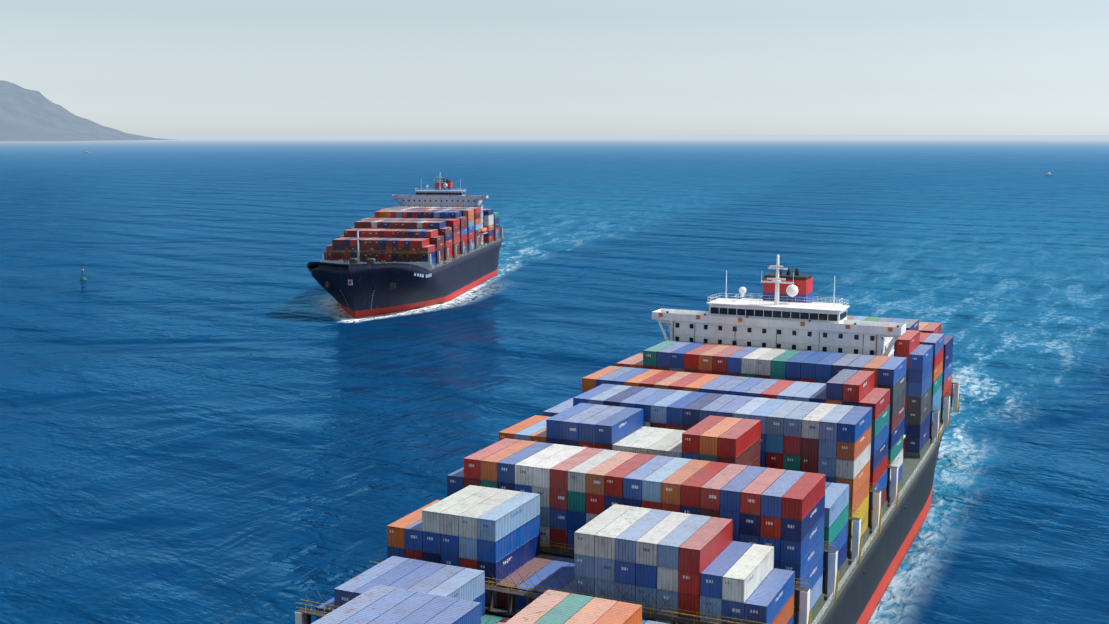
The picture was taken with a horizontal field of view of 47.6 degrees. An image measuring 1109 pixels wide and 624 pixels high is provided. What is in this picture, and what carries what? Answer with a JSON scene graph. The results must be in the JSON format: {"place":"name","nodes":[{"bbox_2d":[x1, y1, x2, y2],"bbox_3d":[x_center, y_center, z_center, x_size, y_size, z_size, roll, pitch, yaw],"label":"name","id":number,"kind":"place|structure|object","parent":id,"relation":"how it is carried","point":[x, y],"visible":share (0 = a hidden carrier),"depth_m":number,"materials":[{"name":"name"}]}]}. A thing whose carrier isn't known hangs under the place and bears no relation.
{"place":"outdoors","nodes":[
{"label":"outdoors","id":0,"kind":"place"},
{"bbox_2d":[0,80,176,140],"bbox_3d":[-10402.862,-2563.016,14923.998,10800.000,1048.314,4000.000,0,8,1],"label":"headland hill","id":1,"kind":"structure","parent":0,"point":[29,115],"depth_m":14339.69,"materials":[{"name":"stone"}]},
{"bbox_2d":[0,135,1108,623],"bbox_3d":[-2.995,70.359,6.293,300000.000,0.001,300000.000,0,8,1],"label":"sea water","id":2,"kind":"structure","parent":0,"point":[218,405],"depth_m":456.42,"materials":[{"name":"blue liquid"}]},
{"bbox_2d":[80,267,86,279],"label":"channel buoy","id":3,"kind":"object","parent":2,"relation":"in","point":[82,274],"visible":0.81,"depth_m":614.89,"materials":[{"name":"metal"}]},
{"bbox_2d":[307,172,503,317],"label":"container ship","id":4,"kind":"object","parent":2,"relation":"on","point":[440,243],"visible":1,"depth_m":523.90,"materials":[{"name":"paint"}]},
{"bbox_2d":[295,254,959,623],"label":"container ship","id":5,"kind":"object","parent":2,"relation":"on","point":[770,457],"visible":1,"depth_m":164.97,"materials":[{"name":"paint"}]},
{"bbox_2d":[0,0,1108,134],"label":"sky","id":6,"kind":"structure","parent":0,"point":[136,67],"materials":[{"name":"white"}]}
]}

